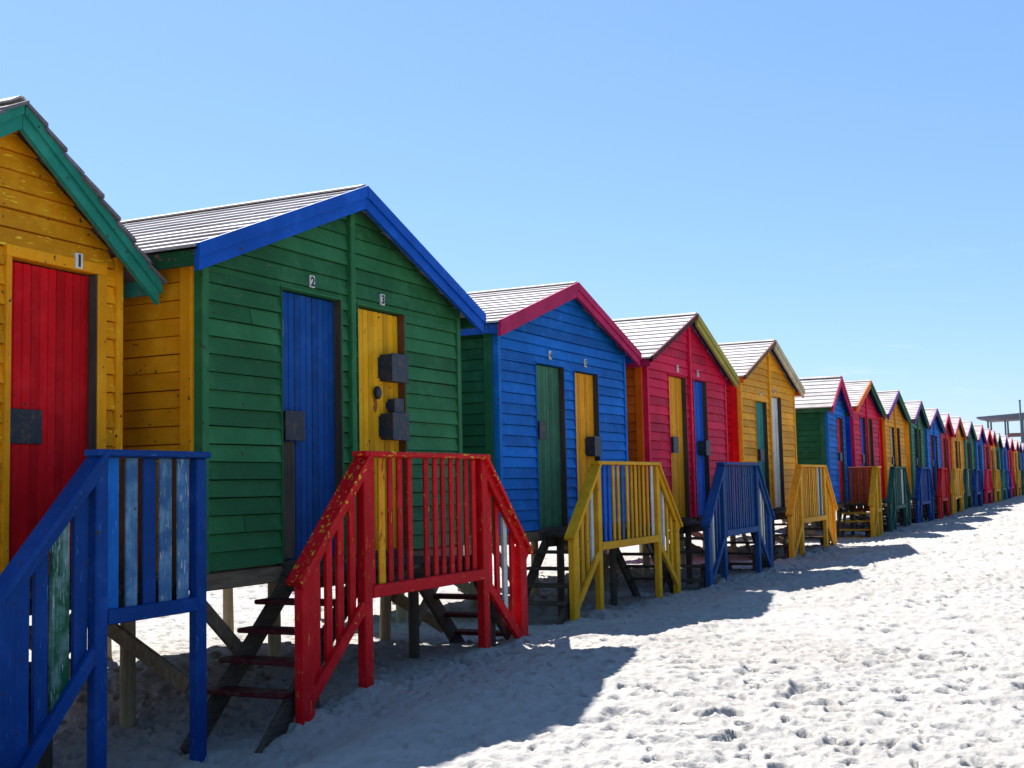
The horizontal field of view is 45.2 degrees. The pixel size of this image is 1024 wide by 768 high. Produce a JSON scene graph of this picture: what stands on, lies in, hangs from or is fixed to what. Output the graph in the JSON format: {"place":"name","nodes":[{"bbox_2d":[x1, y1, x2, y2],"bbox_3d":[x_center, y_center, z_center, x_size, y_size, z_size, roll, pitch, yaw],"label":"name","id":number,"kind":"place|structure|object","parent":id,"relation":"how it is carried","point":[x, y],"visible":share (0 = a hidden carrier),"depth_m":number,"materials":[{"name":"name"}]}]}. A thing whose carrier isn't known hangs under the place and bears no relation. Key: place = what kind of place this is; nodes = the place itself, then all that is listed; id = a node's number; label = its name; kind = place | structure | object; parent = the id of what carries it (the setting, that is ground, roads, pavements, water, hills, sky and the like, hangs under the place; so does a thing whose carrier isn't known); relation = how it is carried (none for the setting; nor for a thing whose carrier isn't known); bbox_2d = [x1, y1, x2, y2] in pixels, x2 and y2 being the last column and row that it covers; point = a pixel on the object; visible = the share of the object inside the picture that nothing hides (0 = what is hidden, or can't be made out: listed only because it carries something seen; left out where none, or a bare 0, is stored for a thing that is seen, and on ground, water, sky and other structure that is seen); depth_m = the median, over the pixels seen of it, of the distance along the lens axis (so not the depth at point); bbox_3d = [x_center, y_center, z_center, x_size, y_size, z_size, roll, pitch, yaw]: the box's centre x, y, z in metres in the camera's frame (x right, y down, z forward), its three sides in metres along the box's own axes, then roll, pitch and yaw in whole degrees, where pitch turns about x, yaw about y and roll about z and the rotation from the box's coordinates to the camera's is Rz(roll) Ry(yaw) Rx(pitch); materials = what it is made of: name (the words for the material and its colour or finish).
{"place":"outdoors","nodes":[
{"label":"outdoors","id":0,"kind":"place"},
{"bbox_2d":[0,0,1023,441],"label":"sky","id":1,"kind":"structure","parent":0,"point":[839,183],"materials":[{"name":"blue"}]},
{"bbox_2d":[29,495,1023,767],"bbox_3d":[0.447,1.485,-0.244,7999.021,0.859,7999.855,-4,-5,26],"label":"sand","id":2,"kind":"structure","parent":0,"point":[901,647],"depth_m":8.32,"materials":[{"name":"white sand"}]},
{"bbox_2d":[0,95,166,691],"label":"beach hut","id":3,"kind":"object","parent":2,"relation":"on","point":[76,267],"visible":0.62,"depth_m":7.54,"materials":[{"name":"yellow paint"}]},
{"bbox_2d":[9,261,87,577],"bbox_3d":[-2.847,0.225,7.514,0.059,1.880,0.691,-3,-5,24],"label":"door","id":4,"kind":"structure","parent":3,"relation":"in","point":[49,322],"depth_m":7.50,"materials":[{"name":"red paint"}]},
{"bbox_2d":[0,449,210,767],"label":"porch steps","id":5,"kind":"structure","parent":2,"relation":"on","point":[103,497],"depth_m":6.78,"materials":[{"name":"paint"}]},
{"bbox_2d":[107,184,485,727],"bbox_3d":[-2.454,0.598,10.319,3.008,4.248,4.075,-4,-5,26],"label":"beach hut","id":6,"kind":"object","parent":2,"relation":"on","point":[284,357],"visible":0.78,"depth_m":9.14,"materials":[{"name":"green paint"}]},
{"bbox_2d":[282,291,334,559],"bbox_3d":[-1.541,0.317,9.288,0.104,1.979,0.748,-4,-5,26],"label":"door","id":7,"kind":"structure","parent":6,"relation":"in","point":[308,336],"depth_m":9.30,"materials":[{"name":"paint"}]},
{"bbox_2d":[358,309,409,550],"bbox_3d":[-1.080,0.381,10.151,0.167,1.974,0.703,-4,-5,26],"label":"door","id":8,"kind":"structure","parent":6,"relation":"in","point":[383,421],"depth_m":10.22,"materials":[{"name":"paint"}]},
{"bbox_2d":[180,451,533,754],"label":"porch steps","id":9,"kind":"structure","parent":2,"relation":"on","point":[366,578],"depth_m":8.72,"materials":[{"name":"red paint"}]},
{"bbox_2d":[320,281,641,622],"bbox_3d":[-0.432,0.905,14.919,2.827,4.089,4.082,-4,-5,27],"label":"beach hut","id":10,"kind":"object","parent":2,"relation":"on","point":[544,396],"visible":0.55,"depth_m":13.95,"materials":[{"name":"paint"}]},
{"bbox_2d":[536,365,561,527],"bbox_3d":[0.414,0.706,13.915,0.109,1.822,0.733,-4,-5,27],"label":"door","id":11,"kind":"structure","parent":10,"relation":"in","point":[547,379],"depth_m":13.97,"materials":[{"name":"paint"}]},
{"bbox_2d":[575,373,601,523],"bbox_3d":[0.902,0.776,14.829,0.157,1.813,0.692,-4,-5,27],"label":"door","id":12,"kind":"structure","parent":10,"relation":"in","point":[588,445],"depth_m":14.89,"materials":[{"name":"yellow paint"}]},
{"bbox_2d":[509,461,682,624],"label":"porch steps","id":13,"kind":"structure","parent":2,"relation":"on","point":[597,538],"depth_m":13.72,"materials":[{"name":"yellow paint"}]},
{"bbox_2d":[579,312,738,590],"bbox_3d":[1.446,1.170,18.603,3.008,4.307,4.172,-4,-5,26],"label":"beach hut","id":14,"kind":"object","parent":2,"relation":"on","point":[681,377],"visible":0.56,"depth_m":17.82,"materials":[{"name":"paint"}]},
{"bbox_2d":[669,377,685,517],"bbox_3d":[2.350,0.901,17.525,0.129,2.008,0.739,-4,-5,26],"label":"door","id":15,"kind":"structure","parent":14,"relation":"in","point":[675,397],"depth_m":17.62,"materials":[{"name":"yellow paint"}]},
{"bbox_2d":[693,381,710,515],"bbox_3d":[2.834,0.964,18.465,0.166,2.016,0.621,-4,-5,26],"label":"door","id":16,"kind":"structure","parent":14,"relation":"in","point":[703,447],"depth_m":18.54,"materials":[{"name":"blue paint"}]},
{"bbox_2d":[607,339,804,560],"bbox_3d":[3.577,1.451,23.144,3.008,4.405,4.176,-4,-5,27],"label":"beach hut","id":17,"kind":"object","parent":2,"relation":"on","point":[761,422],"visible":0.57,"depth_m":22.45,"materials":[{"name":"orange paint"}]},
{"bbox_2d":[755,402,765,483],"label":"door","id":18,"kind":"structure","parent":17,"relation":"in","point":[759,406],"depth_m":22.15,"materials":[{"name":"teal paint"}]},
{"bbox_2d":[771,397,780,506],"bbox_3d":[4.884,1.275,22.965,0.041,2.051,0.714,-4,-5,27],"label":"door","id":19,"kind":"structure","parent":17,"relation":"in","point":[774,400],"depth_m":23.08,"materials":[{"name":"white paint"}]},
{"bbox_2d":[653,462,774,593],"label":"porch steps","id":20,"kind":"structure","parent":2,"relation":"on","point":[752,493],"depth_m":17.32,"materials":[{"name":"paint"}]},
{"bbox_2d":[727,375,852,537],"bbox_3d":[5.998,1.928,27.699,3.007,4.102,2.680,-3,-5,24],"label":"beach hut","id":21,"kind":"object","parent":2,"relation":"on","point":[823,408],"visible":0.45,"depth_m":26.57,"materials":[{"name":"paint"}]},
{"bbox_2d":[837,419,842,500],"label":"door","id":22,"kind":"structure","parent":21,"relation":"in","point":[838,422],"depth_m":27.72,"materials":[{"name":"red paint"}]},
{"bbox_2d":[748,464,837,559],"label":"porch steps","id":23,"kind":"structure","parent":2,"relation":"on","point":[797,513],"depth_m":21.97,"materials":[{"name":"orange paint"}]},
{"bbox_2d":[782,380,885,531],"bbox_3d":[7.713,2.108,31.302,3.008,4.271,4.170,-4,-5,25],"label":"beach hut","id":24,"kind":"object","parent":2,"relation":"on","point":[862,438],"visible":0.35,"depth_m":30.57,"materials":[{"name":"paint"}]},
{"bbox_2d":[860,418,865,488],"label":"door","id":25,"kind":"structure","parent":24,"relation":"in","point":[861,422],"depth_m":30.44,"materials":[{"name":"blue paint"}]},
{"bbox_2d":[868,420,871,470],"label":"door","id":26,"kind":"structure","parent":24,"relation":"in","point":[868,420],"depth_m":31.42,"materials":[{"name":"brown paint"}]},
{"bbox_2d":[809,390,910,522],"bbox_3d":[9.707,2.398,35.393,3.008,4.287,4.166,-4,-5,26],"label":"beach hut","id":27,"kind":"object","parent":2,"relation":"on","point":[892,437],"visible":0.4,"depth_m":34.59,"materials":[{"name":"yellow paint"}]},
{"bbox_2d":[890,428,893,466],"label":"door","id":28,"kind":"structure","parent":27,"relation":"in","point":[890,428],"depth_m":34.51,"materials":[{"name":"beige paint"}]},
{"bbox_2d":[839,466,882,538],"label":"porch steps","id":29,"kind":"structure","parent":2,"relation":"on","point":[872,494],"depth_m":27.60,"materials":[{"name":"yellow paint"}]},
{"bbox_2d":[836,400,929,517],"bbox_3d":[11.688,2.710,39.477,3.008,4.239,4.160,-3,-5,24],"label":"beach hut","id":30,"kind":"object","parent":2,"relation":"on","point":[915,443],"visible":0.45,"depth_m":38.18,"materials":[{"name":"paint"}]},
{"bbox_2d":[859,467,911,531],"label":"porch steps","id":31,"kind":"structure","parent":2,"relation":"on","point":[899,496],"depth_m":30.18,"materials":[{"name":"paint"}]},
{"bbox_2d":[862,408,945,511],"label":"beach hut","id":32,"kind":"object","parent":2,"relation":"on","point":[932,440],"visible":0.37,"depth_m":42.95,"materials":[{"name":"paint"}]},
{"bbox_2d":[931,442,933,487],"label":"door","id":33,"kind":"structure","parent":32,"relation":"in","point":[931,442],"depth_m":42.79,"materials":[{"name":"paint"}]},
{"bbox_2d":[896,467,934,522],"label":"porch steps","id":34,"kind":"structure","parent":2,"relation":"on","point":[924,492],"depth_m":34.26,"materials":[{"name":"paint"}]},
{"bbox_2d":[885,413,954,508],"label":"beach hut","id":35,"kind":"object","parent":2,"relation":"on","point":[946,446],"visible":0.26,"depth_m":47.30,"materials":[{"name":"red paint"}]},
{"bbox_2d":[922,468,950,518],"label":"porch steps","id":36,"kind":"structure","parent":2,"relation":"on","point":[943,491],"depth_m":38.35,"materials":[{"name":"red paint"}]},
{"bbox_2d":[911,421,976,502],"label":"beach hut","id":37,"kind":"object","parent":2,"relation":"on","point":[968,449],"visible":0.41,"depth_m":55.30,"materials":[{"name":"paint"}]},
{"bbox_2d":[934,468,964,513],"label":"porch steps","id":38,"kind":"structure","parent":2,"relation":"on","point":[957,490],"depth_m":42.51,"materials":[{"name":"orange paint"}]},
{"bbox_2d":[935,417,965,506],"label":"beach hut","id":39,"kind":"object","parent":2,"relation":"on","point":[957,448],"visible":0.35,"depth_m":51.24,"materials":[{"name":"orange paint"}]},
{"bbox_2d":[945,469,972,508],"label":"porch steps","id":40,"kind":"structure","parent":2,"relation":"on","point":[968,486],"depth_m":47.02,"materials":[{"name":"paint"}]},
{"bbox_2d":[956,469,982,506],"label":"porch steps","id":41,"kind":"structure","parent":2,"relation":"on","point":[977,485],"depth_m":50.89,"materials":[{"name":"paint"}]},
{"bbox_2d":[968,425,986,496],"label":"beach hut","id":42,"kind":"object","parent":2,"relation":"on","point":[979,448],"visible":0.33,"depth_m":59.39,"materials":[{"name":"paint"}]},
{"bbox_2d":[977,470,992,504],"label":"porch steps","id":43,"kind":"structure","parent":2,"relation":"on","point":[988,486],"depth_m":54.95,"materials":[{"name":"paint"}]},
{"bbox_2d":[983,429,993,493],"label":"beach hut","id":44,"kind":"object","parent":2,"relation":"on","point":[987,454],"visible":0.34,"depth_m":63.58,"materials":[{"name":"red paint"}]},
{"bbox_2d":[982,470,1001,502],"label":"porch steps","id":45,"kind":"structure","parent":2,"relation":"on","point":[997,486],"depth_m":58.94,"materials":[{"name":"yellow paint"}]},
{"bbox_2d":[990,430,997,481],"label":"beach hut","id":46,"kind":"object","parent":2,"relation":"on","point":[993,459],"visible":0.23,"depth_m":67.82,"materials":[{"name":"yellow paint"}]},
{"bbox_2d":[988,470,1007,500],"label":"porch steps","id":47,"kind":"structure","parent":2,"relation":"on","point":[1003,477],"depth_m":63.34,"materials":[{"name":"teal paint"}]},
{"bbox_2d":[995,433,1002,470],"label":"beach hut","id":48,"kind":"object","parent":2,"relation":"on","point":[998,455],"visible":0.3,"depth_m":71.93,"materials":[{"name":"paint"}]},
{"bbox_2d":[977,413,1023,442],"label":"lookout pavilion","id":49,"kind":"structure","parent":2,"relation":"on","point":[1004,418],"depth_m":109.44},
{"bbox_2d":[1000,435,1009,469],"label":"beach hut","id":50,"kind":"object","parent":2,"relation":"on","point":[1003,454],"visible":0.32,"depth_m":75.73,"materials":[{"name":"paint"}]},
{"bbox_2d":[1004,470,1011,498],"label":"porch steps","id":51,"kind":"structure","parent":2,"relation":"on","point":[1009,483],"depth_m":68.04,"materials":[{"name":"blue paint"}]},
{"bbox_2d":[1004,438,1014,490],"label":"beach hut","id":52,"kind":"object","parent":2,"relation":"on","point":[1010,455],"visible":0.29,"depth_m":79.86,"materials":[{"name":"paint"}]},
{"bbox_2d":[1004,470,1015,497],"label":"porch steps","id":53,"kind":"structure","parent":2,"relation":"on","point":[1013,483],"depth_m":72.16,"materials":[{"name":"paint"}]},
{"bbox_2d":[1008,471,1021,495],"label":"porch steps","id":54,"kind":"structure","parent":2,"relation":"on","point":[1018,483],"depth_m":74.81,"materials":[{"name":"yellow paint"}]},
{"bbox_2d":[1012,440,1019,482],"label":"beach hut","id":55,"kind":"object","parent":2,"relation":"on","point":[1015,457],"visible":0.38,"depth_m":83.87,"materials":[{"name":"orange paint"}]},
{"bbox_2d":[1015,471,1023,494],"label":"porch steps","id":56,"kind":"structure","parent":2,"relation":"on","point":[1022,481],"depth_m":78.58,"materials":[{"name":"paint"}]},
{"bbox_2d":[1018,442,1022,472],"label":"beach hut","id":57,"kind":"object","parent":2,"relation":"on","point":[1019,457],"visible":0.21,"depth_m":88.92,"materials":[{"name":"paint"}]},
{"bbox_2d":[1018,400,1022,442],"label":"flagpole","id":58,"kind":"object","parent":2,"relation":"on","point":[1020,421],"visible":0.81,"depth_m":107.80,"materials":[{"name":"white metal"}]},
{"bbox_2d":[1020,443,1023,470],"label":"beach hut","id":59,"kind":"object","parent":2,"relation":"on","point":[1022,461],"visible":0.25,"depth_m":92.17,"materials":[{"name":"paint"}]}
]}

